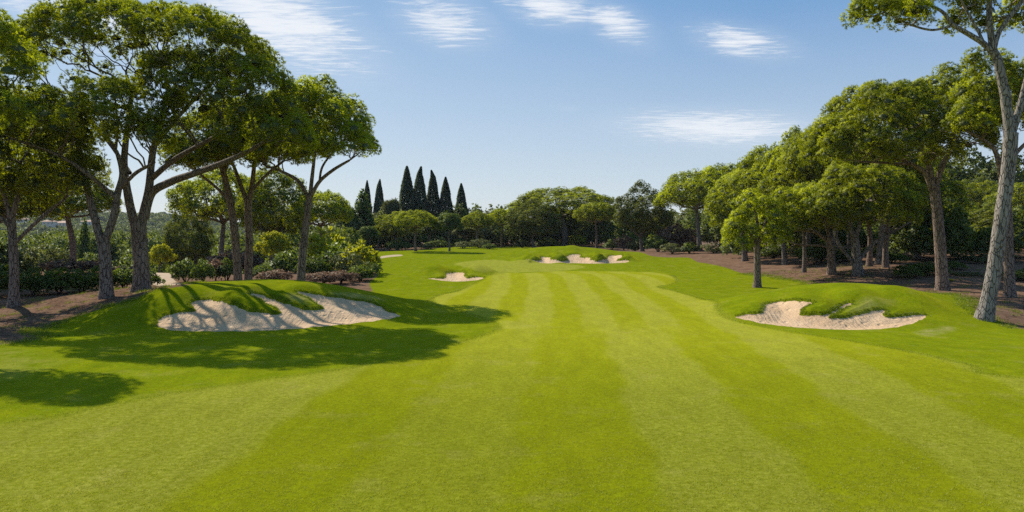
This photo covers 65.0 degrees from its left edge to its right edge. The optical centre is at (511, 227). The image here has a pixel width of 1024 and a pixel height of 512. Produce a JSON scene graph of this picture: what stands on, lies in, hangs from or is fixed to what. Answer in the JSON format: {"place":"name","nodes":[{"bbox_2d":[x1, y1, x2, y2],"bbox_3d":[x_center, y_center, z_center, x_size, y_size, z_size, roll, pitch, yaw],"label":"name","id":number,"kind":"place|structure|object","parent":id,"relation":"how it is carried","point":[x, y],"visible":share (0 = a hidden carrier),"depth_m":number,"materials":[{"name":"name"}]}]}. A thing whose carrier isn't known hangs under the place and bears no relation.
{"place":"outdoors","nodes":[
{"label":"outdoors","id":0,"kind":"place"},
{"bbox_2d":[152,255,402,285],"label":"path","id":1,"kind":"structure","parent":0,"point":[167,278],"depth_m":56.85,"materials":[{"name":"beige sand"}]},
{"bbox_2d":[0,245,1023,422],"bbox_3d":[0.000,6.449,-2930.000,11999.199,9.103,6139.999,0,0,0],"label":"ground","id":2,"kind":"structure","parent":0,"point":[404,286],"depth_m":26.94,"materials":[{"name":"green plant"}]},
{"bbox_2d":[157,292,399,331],"bbox_3d":[-8.256,2.954,29.018,8.540,1.058,3.673,0,0,-16],"label":"sand bunker","id":3,"kind":"object","parent":2,"relation":"on","point":[211,315],"visible":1,"depth_m":28.83},
{"bbox_2d":[235,73,382,280],"bbox_3d":[-10.089,-2.056,40.117,7.520,11.501,5.802,0,0,0],"label":"pine tree","id":4,"kind":"object","parent":2,"relation":"on","point":[338,114],"visible":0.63,"depth_m":39.46,"materials":[{"name":"green plant"}]},
{"bbox_2d":[393,209,438,250],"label":"pine tree","id":5,"kind":"object","parent":2,"relation":"on","point":[404,218],"visible":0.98,"depth_m":106.65,"materials":[{"name":"green plant"}]},
{"bbox_2d":[431,212,463,250],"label":"tree","id":6,"kind":"object","parent":2,"relation":"on","point":[449,221],"visible":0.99,"depth_m":106.85,"materials":[{"name":"green plant"}]},
{"bbox_2d":[430,272,482,280],"bbox_3d":[-4.353,3.427,56.557,3.553,0.410,6.759,0,0,-24],"label":"sand bunker","id":7,"kind":"object","parent":2,"relation":"on","point":[456,276],"visible":0.86,"depth_m":55.77},
{"bbox_2d":[461,210,495,246],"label":"pine tree","id":8,"kind":"object","parent":2,"relation":"on","point":[477,219],"visible":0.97,"depth_m":128.87,"materials":[{"name":"green plant"}]},
{"bbox_2d":[487,208,517,246],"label":"pine tree","id":9,"kind":"object","parent":2,"relation":"on","point":[500,219],"visible":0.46,"depth_m":132.81,"materials":[{"name":"green plant"}]},
{"bbox_2d":[0,271,1023,511],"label":"fairway","id":10,"kind":"structure","parent":2,"relation":"on","point":[600,319],"depth_m":14.25,"materials":[{"name":"green plant"}]},
{"bbox_2d":[0,355,1023,511],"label":"grass","id":11,"kind":"structure","parent":10,"relation":"on","point":[547,480],"depth_m":12.13,"materials":[{"name":"green plant"}]},
{"bbox_2d":[0,240,1023,343],"bbox_3d":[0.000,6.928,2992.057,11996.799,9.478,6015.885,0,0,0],"label":"bare earth","id":12,"kind":"structure","parent":2,"relation":"on","point":[730,261],"depth_m":48.83,"materials":[{"name":"brown soil"}]},
{"bbox_2d":[0,262,23,291],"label":"shrub","id":13,"kind":"object","parent":12,"relation":"on","point":[4,278],"visible":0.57,"depth_m":40.42,"materials":[{"name":"green plant"}]},
{"bbox_2d":[0,241,38,287],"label":"shrub","id":14,"kind":"object","parent":12,"relation":"on","point":[26,263],"visible":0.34,"depth_m":46.88,"materials":[{"name":"green plant"}]},
{"bbox_2d":[0,8,50,133],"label":"pine tree","id":15,"kind":"object","parent":12,"relation":"on","point":[26,64],"visible":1,"depth_m":25.25,"materials":[{"name":"green plant"}]},
{"bbox_2d":[19,267,53,295],"bbox_3d":[-24.420,2.746,41.014,1.946,1.632,2.538,0,0,-8],"label":"shrub","id":16,"kind":"object","parent":12,"relation":"on","point":[27,279],"visible":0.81,"depth_m":40.58,"materials":[{"name":"green plant"}]},
{"bbox_2d":[0,127,82,223],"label":"pine tree","id":17,"kind":"object","parent":12,"relation":"on","point":[46,199],"visible":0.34,"depth_m":47.30,"materials":[{"name":"green plant"}]},
{"bbox_2d":[18,244,69,271],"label":"shrub","id":18,"kind":"object","parent":12,"relation":"on","point":[39,259],"visible":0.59,"depth_m":65.62,"materials":[{"name":"green plant"}]},
{"bbox_2d":[0,111,111,307],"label":"pine tree","id":19,"kind":"object","parent":12,"relation":"on","point":[21,180],"visible":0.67,"depth_m":34.55,"materials":[{"name":"green plant"}]},
{"bbox_2d":[31,266,82,293],"bbox_3d":[-23.436,2.735,41.471,2.713,1.562,2.553,0,0,-21],"label":"shrub","id":20,"kind":"object","parent":12,"relation":"on","point":[51,279],"visible":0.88,"depth_m":41.07,"materials":[{"name":"green plant"}]},
{"bbox_2d":[38,258,97,273],"bbox_3d":[-32.195,2.802,57.930,3.601,1.321,4.224,0,0,38],"label":"flowering shrub","id":21,"kind":"object","parent":12,"relation":"on","point":[73,264],"visible":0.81,"depth_m":57.55,"materials":[{"name":"green plant"}]},
{"bbox_2d":[22,172,124,271],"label":"pine tree","id":22,"kind":"object","parent":12,"relation":"on","point":[100,195],"visible":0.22,"depth_m":61.60,"materials":[{"name":"green plant"}]},
{"bbox_2d":[58,268,98,292],"bbox_3d":[-22.634,2.771,41.999,2.352,1.405,2.276,0,0,-32],"label":"shrub","id":23,"kind":"object","parent":12,"relation":"on","point":[85,283],"visible":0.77,"depth_m":41.72,"materials":[{"name":"green plant"}]},
{"bbox_2d":[77,218,93,261],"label":"tree","id":24,"kind":"object","parent":12,"relation":"on","point":[84,244],"visible":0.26,"depth_m":111.69,"materials":[{"name":"green plant"}]},
{"bbox_2d":[0,67,179,299],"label":"pine tree","id":25,"kind":"object","parent":12,"relation":"on","point":[80,107],"visible":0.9,"depth_m":32.14,"materials":[{"name":"green plant"}]},
{"bbox_2d":[113,265,132,287],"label":"shrub","id":26,"kind":"object","parent":12,"relation":"on","point":[123,279],"visible":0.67,"depth_m":43.48,"materials":[{"name":"green plant"}]},
{"bbox_2d":[0,224,317,270],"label":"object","id":27,"kind":"object","parent":12,"relation":"on","point":[120,242],"visible":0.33,"depth_m":135.52,"materials":[{"name":"green plant"}]},
{"bbox_2d":[0,0,321,292],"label":"pine tree","id":28,"kind":"object","parent":12,"relation":"on","point":[140,22],"visible":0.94,"depth_m":32.52,"materials":[{"name":"green plant"}]},
{"bbox_2d":[149,243,178,272],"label":"tree","id":29,"kind":"object","parent":12,"relation":"on","point":[164,252],"visible":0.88,"depth_m":75.51,"materials":[{"name":"green plant"}]},
{"bbox_2d":[166,258,195,281],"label":"shrub","id":30,"kind":"object","parent":12,"relation":"on","point":[182,273],"visible":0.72,"depth_m":52.51,"materials":[{"name":"green plant"}]},
{"bbox_2d":[4,225,367,273],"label":"undergrowth","id":31,"kind":"object","parent":12,"relation":"on","point":[353,237],"visible":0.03,"depth_m":89.44,"materials":[{"name":"green plant"}]},
{"bbox_2d":[162,196,214,266],"bbox_3d":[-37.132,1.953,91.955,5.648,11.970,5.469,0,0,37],"label":"bush","id":32,"kind":"object","parent":12,"relation":"on","point":[195,251],"visible":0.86,"depth_m":91.00,"materials":[{"name":"green plant"}]},
{"bbox_2d":[190,258,216,281],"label":"shrub","id":33,"kind":"object","parent":12,"relation":"on","point":[199,272],"visible":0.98,"depth_m":51.83,"materials":[{"name":"green plant"}]},
{"bbox_2d":[157,99,284,280],"bbox_3d":[-15.275,-1.622,42.119,6.478,10.256,5.794,0,0,0],"label":"pine tree","id":34,"kind":"object","parent":12,"relation":"on","point":[183,142],"visible":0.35,"depth_m":40.80,"materials":[{"name":"green plant"}]},
{"bbox_2d":[164,167,279,256],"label":"pine tree","id":35,"kind":"object","parent":12,"relation":"on","point":[186,205],"visible":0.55,"depth_m":75.74,"materials":[{"name":"green plant"}]},
{"bbox_2d":[214,257,232,280],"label":"shrub","id":36,"kind":"object","parent":12,"relation":"on","point":[224,272],"visible":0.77,"depth_m":53.61,"materials":[{"name":"green plant"}]},
{"bbox_2d":[205,248,264,270],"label":"flowering shrub","id":37,"kind":"object","parent":12,"relation":"on","point":[259,260],"visible":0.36,"depth_m":69.31,"materials":[{"name":"green plant"}]},
{"bbox_2d":[187,90,331,279],"bbox_3d":[-13.476,-1.893,42.847,5.878,10.946,7.325,0,0,42],"label":"pine tree","id":38,"kind":"object","parent":12,"relation":"on","point":[248,268],"visible":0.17,"depth_m":42.32,"materials":[{"name":"green plant"}]},
{"bbox_2d":[253,230,293,262],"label":"tree","id":39,"kind":"object","parent":12,"relation":"on","point":[276,242],"visible":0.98,"depth_m":65.28,"materials":[{"name":"green plant"}]},
{"bbox_2d":[235,163,313,259],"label":"pine tree","id":40,"kind":"object","parent":12,"relation":"on","point":[281,218],"visible":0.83,"depth_m":72.49,"materials":[{"name":"green plant"}]},
{"bbox_2d":[255,269,293,279],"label":"flowering shrub","id":41,"kind":"object","parent":12,"relation":"on","point":[279,274],"visible":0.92,"depth_m":51.54,"materials":[{"name":"brown plant"}]},
{"bbox_2d":[261,250,308,271],"bbox_3d":[-17.372,2.649,62.013,3.836,2.066,3.814,0,0,2],"label":"shrub","id":42,"kind":"object","parent":12,"relation":"on","point":[282,261],"visible":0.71,"depth_m":61.23,"materials":[{"name":"green plant"}]},
{"bbox_2d":[293,254,334,275],"bbox_3d":[-13.648,2.695,56.138,2.879,1.785,2.548,0,0,3],"label":"shrub","id":43,"kind":"object","parent":12,"relation":"on","point":[315,266],"visible":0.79,"depth_m":55.56,"materials":[{"name":"green plant"}]},
{"bbox_2d":[289,189,354,235],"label":"pine tree","id":44,"kind":"object","parent":12,"relation":"on","point":[338,207],"visible":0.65,"depth_m":86.72,"materials":[{"name":"green plant"}]},
{"bbox_2d":[306,271,341,282],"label":"flowering shrub","id":45,"kind":"object","parent":12,"relation":"on","point":[323,278],"visible":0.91,"depth_m":50.56,"materials":[{"name":"brown plant"}]},
{"bbox_2d":[307,225,351,259],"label":"yellow shrub","id":46,"kind":"object","parent":12,"relation":"on","point":[318,244],"visible":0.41,"depth_m":71.42,"materials":[{"name":"green plant"}]},
{"bbox_2d":[315,240,364,269],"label":"shrub","id":47,"kind":"object","parent":12,"relation":"on","point":[327,254],"visible":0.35,"depth_m":65.52,"materials":[{"name":"green plant"}]},
{"bbox_2d":[327,270,359,283],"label":"flowering shrub","id":48,"kind":"object","parent":12,"relation":"on","point":[346,276],"visible":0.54,"depth_m":51.69,"materials":[{"name":"brown plant"}]},
{"bbox_2d":[328,251,365,271],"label":"shrub","id":49,"kind":"object","parent":12,"relation":"on","point":[345,261],"visible":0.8,"depth_m":56.71,"materials":[{"name":"green plant"}]},
{"bbox_2d":[340,239,382,267],"bbox_3d":[-11.370,2.166,59.859,3.542,2.803,3.598,0,0,-2],"label":"yellow shrub","id":50,"kind":"object","parent":12,"relation":"on","point":[366,253],"visible":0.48,"depth_m":59.47,"materials":[{"name":"green plant"}]},
{"bbox_2d":[345,265,379,280],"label":"shrub","id":51,"kind":"object","parent":12,"relation":"on","point":[365,272],"visible":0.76,"depth_m":53.74,"materials":[{"name":"green plant"}]},
{"bbox_2d":[353,189,378,244],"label":"tree","id":52,"kind":"object","parent":12,"relation":"on","point":[361,210],"visible":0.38,"depth_m":127.46,"materials":[{"name":"green plant"}]},
{"bbox_2d":[358,226,381,244],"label":"tree","id":53,"kind":"object","parent":12,"relation":"on","point":[369,232],"visible":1,"depth_m":119.02,"materials":[{"name":"green plant"}]},
{"bbox_2d":[373,179,383,213],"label":"cypress tree","id":54,"kind":"object","parent":12,"relation":"on","point":[379,200],"visible":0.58,"depth_m":157.43,"materials":[{"name":"green plant"}]},
{"bbox_2d":[382,197,399,215],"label":"tree","id":55,"kind":"object","parent":12,"relation":"on","point":[389,207],"visible":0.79,"depth_m":138.98,"materials":[{"name":"green plant"}]},
{"bbox_2d":[384,238,411,250],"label":"shrub","id":56,"kind":"object","parent":12,"relation":"on","point":[406,245],"visible":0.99,"depth_m":119.49,"materials":[{"name":"green plant"}]},
{"bbox_2d":[374,211,422,242],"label":"pine tree","id":57,"kind":"object","parent":12,"relation":"on","point":[392,230],"visible":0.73,"depth_m":122.22,"materials":[{"name":"green plant"}]},
{"bbox_2d":[399,166,415,211],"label":"cypress tree","id":58,"kind":"object","parent":12,"relation":"on","point":[407,201],"visible":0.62,"depth_m":149.18,"materials":[{"name":"green plant"}]},
{"bbox_2d":[413,166,427,239],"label":"cypress tree","id":59,"kind":"object","parent":12,"relation":"on","point":[420,197],"visible":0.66,"depth_m":150.24,"materials":[{"name":"green plant"}]},
{"bbox_2d":[427,170,439,218],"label":"cypress tree","id":60,"kind":"object","parent":12,"relation":"on","point":[433,199],"visible":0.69,"depth_m":151.22,"materials":[{"name":"green plant"}]},
{"bbox_2d":[438,177,453,213],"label":"cypress tree","id":61,"kind":"object","parent":12,"relation":"on","point":[445,203],"visible":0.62,"depth_m":151.32,"materials":[{"name":"green plant"}]},
{"bbox_2d":[455,183,466,214],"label":"cypress tree","id":62,"kind":"object","parent":12,"relation":"on","point":[461,197],"visible":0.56,"depth_m":152.42,"materials":[{"name":"green plant"}]},
{"bbox_2d":[451,227,478,243],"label":"tree","id":63,"kind":"object","parent":12,"relation":"on","point":[465,232],"visible":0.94,"depth_m":133.00,"materials":[{"name":"green plant"}]},
{"bbox_2d":[287,203,721,250],"bbox_3d":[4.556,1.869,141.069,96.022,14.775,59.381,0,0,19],"label":"undergrowth","id":64,"kind":"object","parent":12,"relation":"on","point":[614,231],"visible":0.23,"depth_m":139.19,"materials":[{"name":"green plant"}]},
{"bbox_2d":[0,261,1023,346],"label":"weeds","id":65,"kind":"object","parent":12,"relation":"on","point":[41,330],"visible":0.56,"depth_m":31.69,"materials":[{"name":"green plant"}]},
{"bbox_2d":[535,237,561,246],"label":"shrub","id":66,"kind":"object","parent":12,"relation":"on","point":[546,242],"visible":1,"depth_m":132.84,"materials":[{"name":"green plant"}]},
{"bbox_2d":[504,185,619,245],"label":"pine tree","id":67,"kind":"object","parent":12,"relation":"on","point":[577,195],"visible":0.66,"depth_m":134.49,"materials":[{"name":"green plant"}]},
{"bbox_2d":[572,201,616,247],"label":"pine tree","id":68,"kind":"object","parent":12,"relation":"on","point":[585,213],"visible":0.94,"depth_m":118.49,"materials":[{"name":"green plant"}]},
{"bbox_2d":[612,235,633,250],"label":"flowering shrub","id":69,"kind":"object","parent":12,"relation":"on","point":[621,242],"visible":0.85,"depth_m":115.58,"materials":[{"name":"green plant"}]},
{"bbox_2d":[612,179,674,250],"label":"pine tree","id":70,"kind":"object","parent":12,"relation":"on","point":[659,216],"visible":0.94,"depth_m":110.12,"materials":[{"name":"green plant"}]},
{"bbox_2d":[644,234,668,251],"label":"shrub","id":71,"kind":"object","parent":12,"relation":"on","point":[656,244],"visible":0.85,"depth_m":105.54,"materials":[{"name":"green plant"}]},
{"bbox_2d":[654,222,696,246],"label":"flowering shrub","id":72,"kind":"object","parent":12,"relation":"on","point":[679,237],"visible":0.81,"depth_m":107.09,"materials":[{"name":"green plant"}]},
{"bbox_2d":[652,167,728,251],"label":"pine tree","id":73,"kind":"object","parent":12,"relation":"on","point":[677,196],"visible":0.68,"depth_m":100.45,"materials":[{"name":"green plant"}]},
{"bbox_2d":[687,162,740,248],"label":"pine tree","id":74,"kind":"object","parent":12,"relation":"on","point":[725,169],"visible":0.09,"depth_m":104.14,"materials":[{"name":"green plant"}]},
{"bbox_2d":[703,167,775,261],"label":"pine tree","id":75,"kind":"object","parent":12,"relation":"on","point":[720,213],"visible":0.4,"depth_m":71.79,"materials":[{"name":"green plant"}]},
{"bbox_2d":[725,141,781,257],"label":"pine tree","id":76,"kind":"object","parent":12,"relation":"on","point":[751,159],"visible":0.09,"depth_m":78.31,"materials":[{"name":"green plant"}]},
{"bbox_2d":[760,243,787,258],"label":"shrub","id":77,"kind":"object","parent":12,"relation":"on","point":[774,252],"visible":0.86,"depth_m":75.53,"materials":[{"name":"green plant"}]},
{"bbox_2d":[746,169,812,264],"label":"pine tree","id":78,"kind":"object","parent":12,"relation":"on","point":[776,181],"visible":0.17,"depth_m":65.33,"materials":[{"name":"green plant"}]},
{"bbox_2d":[758,125,810,243],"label":"pine tree","id":79,"kind":"object","parent":12,"relation":"on","point":[775,158],"visible":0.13,"depth_m":73.83,"materials":[{"name":"green plant"}]},
{"bbox_2d":[773,181,830,272],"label":"pine tree","id":80,"kind":"object","parent":12,"relation":"on","point":[804,260],"visible":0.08,"depth_m":55.82,"materials":[{"name":"green plant"}]},
{"bbox_2d":[749,179,865,274],"bbox_3d":[19.440,-0.045,52.715,8.436,6.775,5.704,0,0,-40],"label":"pine tree","id":81,"kind":"object","parent":12,"relation":"on","point":[788,198],"visible":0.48,"depth_m":51.67,"materials":[{"name":"green plant"}]},
{"bbox_2d":[794,238,841,263],"bbox_3d":[24.552,1.888,64.223,4.255,2.288,3.808,0,0,-4],"label":"shrub","id":82,"kind":"object","parent":12,"relation":"on","point":[816,253],"visible":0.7,"depth_m":63.36,"materials":[{"name":"green plant"}]},
{"bbox_2d":[779,127,881,262],"bbox_3d":[25.653,-3.067,63.710,8.629,12.340,8.740,0,0,-33],"label":"pine tree","id":83,"kind":"object","parent":12,"relation":"on","point":[809,172],"visible":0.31,"depth_m":63.06,"materials":[{"name":"green plant"}]},
{"bbox_2d":[803,159,924,275],"bbox_3d":[21.810,-0.561,50.915,7.458,7.800,5.937,0,0,0],"label":"pine tree","id":84,"kind":"object","parent":12,"relation":"on","point":[880,189],"visible":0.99,"depth_m":49.50,"materials":[{"name":"green plant"}]},
{"bbox_2d":[716,188,1023,257],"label":"undergrowth","id":85,"kind":"object","parent":12,"relation":"on","point":[912,237],"visible":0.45,"depth_m":62.49,"materials":[{"name":"green plant"}]},
{"bbox_2d":[839,177,906,266],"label":"pine tree","id":86,"kind":"object","parent":12,"relation":"on","point":[869,260],"visible":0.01,"depth_m":56.80,"materials":[{"name":"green plant"}]},
{"bbox_2d":[815,82,946,263],"bbox_3d":[27.649,-4.005,59.625,9.024,14.184,8.710,0,0,5],"label":"pine tree","id":87,"kind":"object","parent":12,"relation":"on","point":[878,260],"visible":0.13,"depth_m":58.03,"materials":[{"name":"green plant"}]},
{"bbox_2d":[841,165,929,267],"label":"pine tree","id":88,"kind":"object","parent":12,"relation":"on","point":[904,175],"visible":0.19,"depth_m":54.11,"materials":[{"name":"green plant"}]},
{"bbox_2d":[795,61,1002,290],"bbox_3d":[21.030,-2.764,43.038,11.996,12.824,8.484,0,0,0],"label":"pine tree","id":89,"kind":"object","parent":12,"relation":"on","point":[834,130],"visible":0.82,"depth_m":41.36,"materials":[{"name":"green plant"}]},
{"bbox_2d":[887,263,923,277],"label":"shrub","id":90,"kind":"object","parent":12,"relation":"on","point":[905,271],"visible":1,"depth_m":48.70,"materials":[{"name":"green plant"}]},
{"bbox_2d":[870,166,970,258],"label":"pine tree","id":91,"kind":"object","parent":12,"relation":"on","point":[956,190],"visible":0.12,"depth_m":63.91,"materials":[{"name":"green plant"}]},
{"bbox_2d":[910,261,952,274],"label":"shrub","id":92,"kind":"object","parent":12,"relation":"on","point":[929,268],"visible":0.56,"depth_m":49.58,"materials":[{"name":"green plant"}]},
{"bbox_2d":[919,145,1023,202],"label":"woodland","id":93,"kind":"object","parent":12,"relation":"on","point":[985,170],"visible":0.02,"depth_m":127.43,"materials":[{"name":"green plant"}]},
{"bbox_2d":[945,179,997,207],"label":"pine tree","id":94,"kind":"object","parent":12,"relation":"on","point":[977,190],"visible":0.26,"depth_m":103.08,"materials":[{"name":"green plant"}]},
{"bbox_2d":[939,46,1023,297],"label":"pine tree","id":95,"kind":"object","parent":12,"relation":"on","point":[965,113],"visible":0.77,"depth_m":38.51,"materials":[{"name":"green plant"}]},
{"bbox_2d":[949,252,1016,263],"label":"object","id":96,"kind":"object","parent":12,"relation":"on","point":[966,258],"visible":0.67,"depth_m":60.05,"materials":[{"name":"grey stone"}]},
{"bbox_2d":[962,201,1023,241],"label":"pine tree","id":97,"kind":"object","parent":12,"relation":"on","point":[986,219],"visible":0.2,"depth_m":69.33,"materials":[{"name":"green plant"}]},
{"bbox_2d":[982,182,1023,208],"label":"pine tree","id":98,"kind":"object","parent":12,"relation":"on","point":[1017,197],"visible":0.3,"depth_m":94.52,"materials":[{"name":"green plant"}]},
{"bbox_2d":[455,260,583,272],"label":"putting green","id":99,"kind":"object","parent":2,"relation":"on","point":[504,266],"visible":0.93,"depth_m":72.83,"materials":[{"name":"green plant"}]},
{"bbox_2d":[504,198,563,247],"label":"pine tree","id":100,"kind":"object","parent":2,"relation":"on","point":[535,226],"visible":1,"depth_m":126.23,"materials":[{"name":"green plant"}]},
{"bbox_2d":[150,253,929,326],"bbox_3d":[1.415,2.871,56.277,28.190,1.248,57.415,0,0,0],"label":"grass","id":101,"kind":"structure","parent":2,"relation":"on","point":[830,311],"depth_m":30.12,"materials":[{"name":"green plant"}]},
{"bbox_2d":[526,254,628,263],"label":"sand bunker","id":102,"kind":"object","parent":2,"relation":"on","point":[574,258],"visible":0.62,"depth_m":81.38},
{"bbox_2d":[720,187,794,287],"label":"pine tree","id":103,"kind":"object","parent":2,"relation":"on","point":[771,215],"visible":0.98,"depth_m":47.21,"materials":[{"name":"green plant"}]},
{"bbox_2d":[736,301,925,329],"bbox_3d":[11.689,3.257,30.051,6.434,0.752,3.755,0,0,33],"label":"sand bunker","id":104,"kind":"object","parent":2,"relation":"on","point":[787,313],"visible":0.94,"depth_m":29.86},
{"bbox_2d":[838,0,1023,321],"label":"pine tree","id":105,"kind":"object","parent":2,"relation":"on","point":[865,10],"visible":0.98,"depth_m":29.90,"materials":[{"name":"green plant"}]},
{"bbox_2d":[0,260,1023,343],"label":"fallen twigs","id":106,"kind":"object","parent":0,"point":[198,282],"visible":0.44,"depth_m":39.45,"materials":[{"name":"brown wood"}]},
{"bbox_2d":[0,0,1023,226],"label":"sky","id":107,"kind":"structure","parent":0,"point":[503,100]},
{"bbox_3d":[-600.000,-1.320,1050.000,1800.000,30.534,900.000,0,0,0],"label":"hills","id":108,"kind":"structure","parent":0,"visible":0},
{"bbox_2d":[0,210,294,236],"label":"woodland","id":109,"kind":"object","parent":108,"relation":"on","point":[157,222],"visible":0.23,"depth_m":820.48,"materials":[{"name":"green plant"}]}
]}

